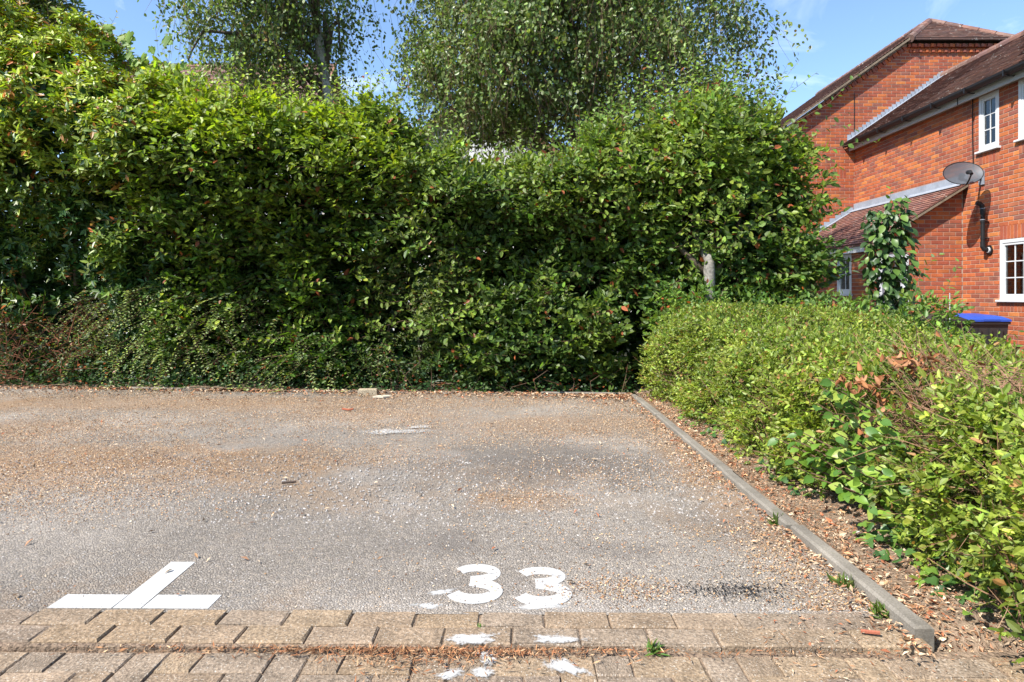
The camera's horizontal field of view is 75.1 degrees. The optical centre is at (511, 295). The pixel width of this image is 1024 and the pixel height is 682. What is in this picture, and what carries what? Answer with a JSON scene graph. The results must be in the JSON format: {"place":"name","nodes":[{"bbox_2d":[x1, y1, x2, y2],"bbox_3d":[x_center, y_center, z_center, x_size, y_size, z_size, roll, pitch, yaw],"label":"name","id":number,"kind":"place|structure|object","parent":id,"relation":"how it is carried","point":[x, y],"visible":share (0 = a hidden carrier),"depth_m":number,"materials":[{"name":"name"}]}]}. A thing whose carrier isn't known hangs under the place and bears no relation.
{"place":"outdoors","nodes":[
{"label":"outdoors","id":0,"kind":"place"},
{"bbox_2d":[0,370,627,393],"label":"soil","id":1,"kind":"structure","parent":0,"point":[308,387],"depth_m":7.62,"materials":[{"name":"brown soil"}]},
{"bbox_2d":[0,0,102,272],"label":"cherry tree","id":2,"kind":"object","parent":1,"relation":"on","point":[39,6],"visible":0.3,"depth_m":8.55,"materials":[{"name":"green plant"}]},
{"bbox_2d":[0,283,135,386],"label":"twiggy shrub","id":3,"kind":"object","parent":1,"relation":"on","point":[24,325],"visible":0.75,"depth_m":7.79,"materials":[{"name":"green plant"}]},
{"bbox_2d":[0,0,190,383],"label":"evergreen shrub","id":4,"kind":"object","parent":1,"relation":"on","point":[62,223],"visible":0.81,"depth_m":7.62,"materials":[{"name":"green plant"}]},
{"bbox_2d":[99,24,203,381],"bbox_3d":[-4.321,-1.101,7.930,1.385,4.304,0.469,0,0,6],"label":"sycamore sapling","id":5,"kind":"object","parent":1,"relation":"on","point":[126,39],"visible":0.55,"depth_m":7.84,"materials":[{"name":"green plant"}]},
{"bbox_2d":[27,277,414,392],"bbox_3d":[-3.337,0.418,7.660,4.607,1.256,1.299,0,0,0],"label":"arching shrub","id":6,"kind":"object","parent":1,"relation":"on","point":[159,347],"visible":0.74,"depth_m":7.56,"materials":[{"name":"green plant"}]},
{"bbox_2d":[81,48,418,390],"bbox_3d":[-2.811,-0.806,7.927,3.582,3.988,2.759,0,0,0],"label":"hornbeam hedge","id":7,"kind":"object","parent":1,"relation":"on","point":[224,161],"visible":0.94,"depth_m":7.36,"materials":[{"name":"green plant"}]},
{"bbox_2d":[0,355,636,392],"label":"ground ivy","id":8,"kind":"object","parent":1,"relation":"on","point":[473,385],"visible":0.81,"depth_m":7.46,"materials":[{"name":"green plant"}]},
{"bbox_2d":[346,236,474,388],"bbox_3d":[-1.134,0.220,7.678,1.556,1.749,1.456,0,0,0],"label":"leaved shrub","id":9,"kind":"object","parent":1,"relation":"on","point":[401,309],"visible":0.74,"depth_m":7.41,"materials":[{"name":"green plant"}]},
{"bbox_2d":[340,80,655,392],"bbox_3d":[-0.057,-0.640,7.875,3.807,3.659,2.516,0,0,0],"label":"mixed hedge","id":10,"kind":"object","parent":1,"relation":"on","point":[520,306],"visible":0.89,"depth_m":7.23,"materials":[{"name":"green plant"}]},
{"bbox_2d":[8,301,844,614],"bbox_3d":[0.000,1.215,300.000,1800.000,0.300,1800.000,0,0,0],"label":"ground","id":11,"kind":"structure","parent":0,"point":[284,391],"depth_m":7.73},
{"bbox_2d":[107,63,342,335],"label":"tiled house","id":12,"kind":"structure","parent":11,"relation":"on","point":[211,75],"depth_m":19.53,"materials":[{"name":"tile"}]},
{"bbox_2d":[137,0,391,276],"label":"birch tree","id":13,"kind":"object","parent":11,"relation":"on","point":[289,25],"visible":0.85,"depth_m":10.76,"materials":[{"name":"green plant"}]},
{"bbox_2d":[0,386,625,396],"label":"kerb","id":14,"kind":"structure","parent":11,"relation":"on","point":[396,392],"depth_m":7.16,"materials":[{"name":"concrete"}]},
{"bbox_2d":[377,100,705,330],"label":"white cottage","id":15,"kind":"structure","parent":11,"relation":"on","point":[471,153],"depth_m":18.00,"materials":[{"name":"tile"}]},
{"bbox_2d":[354,0,811,180],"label":"birch tree","id":16,"kind":"object","parent":11,"relation":"on","point":[513,37],"visible":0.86,"depth_m":9.79,"materials":[{"name":"green plant"}]},
{"bbox_2d":[551,27,880,391],"bbox_3d":[2.205,-0.859,7.814,3.661,4.159,2.573,0,0,0],"label":"hedge tree","id":17,"kind":"object","parent":11,"relation":"on","point":[744,184],"visible":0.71,"depth_m":7.17,"materials":[{"name":"green plant"}]},
{"bbox_2d":[631,394,933,651],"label":"kerb","id":18,"kind":"structure","parent":11,"relation":"on","point":[915,625],"depth_m":2.69,"materials":[{"name":"concrete"}]},
{"bbox_2d":[784,284,892,328],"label":"garden shrub","id":19,"kind":"object","parent":11,"relation":"on","point":[862,305],"visible":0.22,"depth_m":6.43,"materials":[{"name":"green plant"}]},
{"bbox_2d":[858,186,929,334],"bbox_3d":[5.098,-0.062,8.913,0.824,2.827,0.730,0,0,0],"label":"slim camellia","id":20,"kind":"object","parent":11,"relation":"on","point":[881,237],"visible":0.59,"depth_m":8.84,"materials":[{"name":"green plant"}]},
{"bbox_2d":[838,287,953,343],"bbox_3d":[3.667,0.585,6.411,1.113,1.338,1.062,0,0,0],"label":"garden shrub","id":21,"kind":"object","parent":11,"relation":"on","point":[905,313],"visible":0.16,"depth_m":6.33,"materials":[{"name":"green plant"}]},
{"bbox_2d":[891,287,988,349],"bbox_3d":[4.016,0.583,6.295,0.827,1.338,1.056,0,0,0],"label":"garden shrub","id":22,"kind":"object","parent":11,"relation":"on","point":[948,323],"visible":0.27,"depth_m":6.29,"materials":[{"name":"green plant"}]},
{"bbox_2d":[901,253,1023,350],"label":"stray shoots","id":23,"kind":"object","parent":22,"relation":"attached to","point":[925,312],"visible":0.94,"depth_m":6.19,"materials":[{"name":"green plant"}]},
{"bbox_2d":[921,314,967,339],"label":"shrub","id":24,"kind":"object","parent":11,"relation":"on","point":[959,325],"visible":0.1,"depth_m":10.62,"materials":[{"name":"plant"}]},
{"bbox_2d":[955,313,1011,352],"bbox_3d":[7.575,0.843,10.909,0.630,1.095,0.813,0,0,0],"label":"wheelie bin","id":25,"kind":"object","parent":11,"relation":"on","point":[986,324],"visible":0.21,"depth_m":10.55,"materials":[{"name":"plastic"}]},
{"bbox_2d":[0,388,884,616],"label":"asphalt","id":26,"kind":"structure","parent":0,"point":[186,547],"depth_m":3.17,"materials":[{"name":"grey asphalt"}]},
{"bbox_2d":[47,562,220,608],"bbox_3d":[-1.290,1.049,2.425,0.545,0.002,0.390,0,0,0],"label":"bay marking","id":27,"kind":"object","parent":26,"relation":"on","point":[159,581],"visible":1,"depth_m":2.30,"materials":[{"name":"paint"}]},
{"bbox_2d":[282,481,295,483],"bbox_3d":[-1.243,1.041,3.710,0.078,0.014,0.010,0,0,-15],"label":"fallen stick","id":28,"kind":"object","parent":26,"relation":"on","point":[286,482],"visible":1,"depth_m":3.71,"materials":[{"name":"wood"}]},
{"bbox_2d":[0,385,638,415],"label":"leaf litter","id":29,"kind":"object","parent":26,"relation":"on","point":[602,395],"visible":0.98,"depth_m":7.09,"materials":[{"name":"brown plant"}]},
{"bbox_2d":[358,388,377,395],"bbox_3d":[-1.523,1.022,7.030,0.196,0.075,0.100,0,0,-6],"label":"loose block","id":30,"kind":"object","parent":26,"relation":"on","point":[372,391],"depth_m":6.98,"materials":[{"name":"beige concrete"}]},
{"bbox_2d":[373,395,391,397],"bbox_3d":[-1.332,1.039,6.855,0.190,0.014,0.110,0,0,0],"label":"stone chip","id":31,"kind":"object","parent":26,"relation":"on","point":[382,396],"visible":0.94,"depth_m":6.82,"materials":[{"name":"white stone"}]},
{"bbox_2d":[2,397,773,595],"bbox_3d":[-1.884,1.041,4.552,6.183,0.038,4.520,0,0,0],"label":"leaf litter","id":32,"kind":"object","parent":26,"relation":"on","point":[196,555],"visible":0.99,"depth_m":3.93,"materials":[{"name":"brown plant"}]},
{"bbox_2d":[360,429,432,433],"bbox_3d":[-0.894,1.048,5.133,0.697,0.001,0.280,0,0,0],"label":"paint smear","id":33,"kind":"object","parent":26,"relation":"on","point":[397,431],"visible":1,"depth_m":5.13,"materials":[{"name":"grey paint"}]},
{"bbox_2d":[410,602,442,608],"bbox_3d":[-0.292,1.049,2.252,0.131,0.001,0.055,0,0,0],"label":"paint smear","id":34,"kind":"object","parent":26,"relation":"on","point":[431,605],"visible":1,"depth_m":2.25,"materials":[{"name":"grey paint"}]},
{"bbox_2d":[0,454,869,611],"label":"stone chips","id":35,"kind":"object","parent":26,"relation":"on","point":[385,512],"visible":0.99,"depth_m":3.25,"materials":[{"name":"beige gravel"}]},
{"bbox_2d":[0,391,875,610],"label":"seed husks","id":36,"kind":"object","parent":26,"relation":"on","point":[298,420],"visible":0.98,"depth_m":4.44},
{"bbox_2d":[427,589,452,594],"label":"paint smear","id":37,"kind":"object","parent":26,"relation":"on","point":[440,591],"visible":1,"depth_m":2.35,"materials":[{"name":"grey paint"}]},
{"bbox_2d":[447,564,571,605],"bbox_3d":[-0.008,1.049,2.423,0.437,0.002,0.352,0,0,0],"label":"bay number","id":38,"kind":"object","parent":26,"relation":"on","point":[525,598],"visible":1,"depth_m":2.39,"materials":[{"name":"paint"}]},
{"bbox_2d":[519,604,567,608],"bbox_3d":[0.093,1.049,2.244,0.224,0.001,0.059,0,0,0],"label":"paint smear","id":39,"kind":"object","parent":26,"relation":"on","point":[526,606],"visible":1,"depth_m":2.25,"materials":[{"name":"white paint"}]},
{"bbox_2d":[644,578,822,602],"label":"tar crumbs","id":40,"kind":"object","parent":26,"relation":"on","point":[723,588],"visible":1,"depth_m":2.36,"materials":[{"name":"black asphalt"}]},
{"bbox_2d":[612,397,935,660],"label":"leaf litter","id":41,"kind":"object","parent":26,"relation":"on","point":[905,637],"visible":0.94,"depth_m":2.73,"materials":[{"name":"brown plant"}]},
{"bbox_2d":[766,512,781,525],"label":"grass tuft","id":42,"kind":"object","parent":26,"relation":"on","point":[775,517],"visible":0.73,"depth_m":3.05,"materials":[{"name":"green plant"}]},
{"bbox_2d":[826,571,854,589],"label":"grass tuft","id":43,"kind":"object","parent":26,"relation":"on","point":[832,579],"visible":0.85,"depth_m":2.40,"materials":[{"name":"green plant"}]},
{"bbox_2d":[867,598,889,618],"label":"grass tuft","id":44,"kind":"object","parent":26,"relation":"on","point":[880,608],"visible":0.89,"depth_m":2.18,"materials":[{"name":"green plant"}]},
{"bbox_2d":[0,609,1023,681],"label":"block paving","id":45,"kind":"structure","parent":0,"point":[31,642],"depth_m":2.00,"materials":[{"name":"beige brick"}]},
{"bbox_2d":[438,667,462,679],"bbox_3d":[-0.168,1.060,1.867,0.105,0.001,0.075,0,0,0],"label":"paint smear","id":46,"kind":"object","parent":45,"relation":"on","point":[450,674],"visible":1,"depth_m":1.87,"materials":[{"name":"white paint"}]},
{"bbox_2d":[51,642,899,681],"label":"leaf litter","id":47,"kind":"object","parent":45,"relation":"on","point":[442,648],"visible":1,"depth_m":1.97,"materials":[{"name":"brown plant"}]},
{"bbox_2d":[447,631,505,644],"bbox_3d":[-0.123,1.044,2.029,0.217,0.001,0.084,0,0,0],"label":"paint smear","id":48,"kind":"object","parent":45,"relation":"on","point":[471,638],"visible":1,"depth_m":2.03,"materials":[{"name":"white paint"}]},
{"bbox_2d":[472,667,493,676],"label":"paint smear","id":49,"kind":"object","parent":45,"relation":"on","point":[481,672],"visible":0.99,"depth_m":1.87,"materials":[{"name":"white paint"}]},
{"bbox_2d":[477,649,495,664],"bbox_3d":[-0.080,1.060,1.959,0.088,0.001,0.118,0,0,0],"label":"paint smear","id":50,"kind":"object","parent":45,"relation":"on","point":[483,655],"visible":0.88,"depth_m":1.95,"materials":[{"name":"grey paint"}]},
{"bbox_2d":[533,634,577,642],"bbox_3d":[0.141,1.044,2.026,0.220,0.001,0.065,0,0,0],"label":"paint smear","id":51,"kind":"object","parent":45,"relation":"on","point":[543,639],"visible":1,"depth_m":2.02,"materials":[{"name":"white paint"}]},
{"bbox_2d":[543,658,590,676],"bbox_3d":[0.165,1.060,1.901,0.174,0.001,0.086,0,0,22],"label":"paint smear","id":52,"kind":"object","parent":45,"relation":"on","point":[563,665],"visible":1,"depth_m":1.90,"materials":[{"name":"white paint"}]},
{"bbox_2d":[645,638,670,657],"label":"grass tuft","id":53,"kind":"object","parent":45,"relation":"on","point":[652,645],"visible":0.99,"depth_m":1.98,"materials":[{"name":"green plant"}]},
{"bbox_2d":[861,629,879,634],"bbox_3d":[1.104,1.036,2.050,0.053,0.016,0.010,0,0,22],"label":"fallen stick","id":54,"kind":"object","parent":45,"relation":"on","point":[870,631],"visible":1,"depth_m":2.05,"materials":[{"name":"brown wood"}]},
{"bbox_2d":[750,610,1023,681],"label":"leaf litter","id":55,"kind":"object","parent":45,"relation":"on","point":[774,620],"visible":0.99,"depth_m":1.96,"materials":[{"name":"brown plant"}]},
{"bbox_2d":[3,0,1023,289],"label":"sky","id":56,"kind":"structure","parent":0,"point":[842,34],"materials":[{"name":"blue"}]},
{"bbox_2d":[619,377,1023,651],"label":"soil","id":57,"kind":"structure","parent":0,"point":[975,618],"depth_m":2.57,"materials":[{"name":"brown soil"}]},
{"bbox_2d":[637,274,731,379],"bbox_3d":[1.807,0.415,6.747,1.006,1.276,0.985,0,0,-42],"label":"garden shrub","id":58,"kind":"object","parent":57,"relation":"on","point":[688,299],"visible":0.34,"depth_m":6.71,"materials":[{"name":"green plant"}]},
{"bbox_2d":[677,407,736,444],"bbox_3d":[1.491,0.944,4.990,0.270,0.190,1.231,0,0,0],"label":"ivy patch","id":59,"kind":"object","parent":57,"relation":"on","point":[713,434],"visible":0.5,"depth_m":4.95,"materials":[{"name":"green plant"}]},
{"bbox_2d":[717,278,824,323],"bbox_3d":[2.577,0.437,6.937,1.182,1.234,1.073,0,0,-32],"label":"garden shrub","id":60,"kind":"object","parent":57,"relation":"on","point":[760,293],"visible":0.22,"depth_m":6.83,"materials":[{"name":"green plant"}]},
{"bbox_2d":[728,442,834,495],"bbox_3d":[1.542,0.911,3.825,0.326,0.232,0.979,0,0,0],"label":"ivy patch","id":61,"kind":"object","parent":57,"relation":"on","point":[785,479],"visible":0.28,"depth_m":3.58,"materials":[{"name":"green plant"}]},
{"bbox_2d":[634,296,1023,663],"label":"hedge","id":62,"kind":"object","parent":57,"relation":"on","point":[968,420],"visible":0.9,"depth_m":3.21,"materials":[{"name":"green plant"}]},
{"bbox_2d":[835,362,884,397],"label":"dry leaves","id":63,"kind":"object","parent":62,"relation":"on","point":[864,384],"visible":0.93,"depth_m":2.94,"materials":[{"name":"brown plant"}]},
{"bbox_2d":[854,414,884,437],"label":"dry leaves","id":64,"kind":"object","parent":62,"relation":"on","point":[870,420],"visible":0.43,"depth_m":2.87,"materials":[{"name":"brown plant"}]},
{"bbox_2d":[869,391,912,414],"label":"dry leaves","id":65,"kind":"object","parent":62,"relation":"attached to","point":[882,402],"visible":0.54,"depth_m":2.91,"materials":[{"name":"brown plant"}]},
{"bbox_2d":[877,344,985,385],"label":"dry leaves","id":66,"kind":"object","parent":62,"relation":"on","point":[910,362],"visible":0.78,"depth_m":2.95,"materials":[{"name":"brown plant"}]},
{"bbox_2d":[901,330,977,355],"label":"dry leaves","id":67,"kind":"object","parent":62,"relation":"attached to","point":[971,346],"visible":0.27,"depth_m":3.90,"materials":[{"name":"brown plant"}]},
{"bbox_2d":[767,378,922,539],"bbox_3d":[1.520,0.710,3.014,0.412,0.629,1.104,0,0,0],"label":"broad leaved sapling","id":68,"kind":"object","parent":57,"relation":"on","point":[848,400],"visible":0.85,"depth_m":2.96,"materials":[{"name":"green plant"}]},
{"bbox_2d":[852,521,1023,631],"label":"ivy patch","id":69,"kind":"object","parent":57,"relation":"on","point":[897,549],"visible":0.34,"depth_m":2.38,"materials":[{"name":"green plant"}]},
{"bbox_2d":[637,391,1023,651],"bbox_3d":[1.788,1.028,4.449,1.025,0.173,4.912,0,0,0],"label":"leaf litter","id":70,"kind":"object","parent":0,"point":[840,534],"visible":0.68,"depth_m":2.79,"materials":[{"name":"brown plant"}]},
{"bbox_2d":[747,18,1023,367],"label":"brick house","id":71,"kind":"structure","parent":0,"point":[927,101],"depth_m":12.85,"materials":[{"name":"brick"}]},
{"bbox_2d":[834,246,857,295],"bbox_3d":[6.820,-0.420,13.215,0.560,1.380,1.170,0,0,0],"label":"window","id":72,"kind":"structure","parent":71,"relation":"in","point":[845,284],"depth_m":13.20,"materials":[{"name":"white plastic"}]},
{"bbox_2d":[878,254,908,308],"bbox_3d":[6.930,0.320,12.365,0.540,2.140,0.570,0,0,0],"label":"door","id":73,"kind":"structure","parent":71,"relation":"in","point":[882,289],"depth_m":12.08,"materials":[{"name":"white plastic"}]},
{"bbox_2d":[943,162,984,184],"bbox_3d":[7.839,-2.076,11.396,0.868,0.436,0.477,0,0,-31],"label":"satellite dish","id":74,"kind":"object","parent":71,"relation":"attached to","point":[962,173],"visible":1,"depth_m":11.34,"materials":[{"name":"grey metal"}]},
{"bbox_2d":[975,201,992,254],"bbox_3d":[8.087,-1.162,11.411,0.226,0.935,0.171,0,0,0],"label":"vent pipe","id":75,"kind":"object","parent":71,"relation":"attached to","point":[988,249],"visible":1,"depth_m":11.40,"materials":[{"name":"black plastic"}]},
{"bbox_2d":[974,89,1000,154],"bbox_3d":[8.200,-2.975,11.440,0.120,0.990,0.570,0,0,0],"label":"window","id":76,"kind":"structure","parent":71,"relation":"in","point":[989,103],"depth_m":11.48,"materials":[{"name":"white plastic"}]},
{"bbox_2d":[995,237,1023,301],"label":"window","id":77,"kind":"structure","parent":71,"relation":"in","point":[1011,250],"depth_m":10.95,"materials":[{"name":"white plastic"}]},
{"bbox_2d":[1013,79,1023,142],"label":"window","id":78,"kind":"structure","parent":71,"relation":"in","point":[1020,83],"depth_m":10.71,"materials":[{"name":"white plastic"}]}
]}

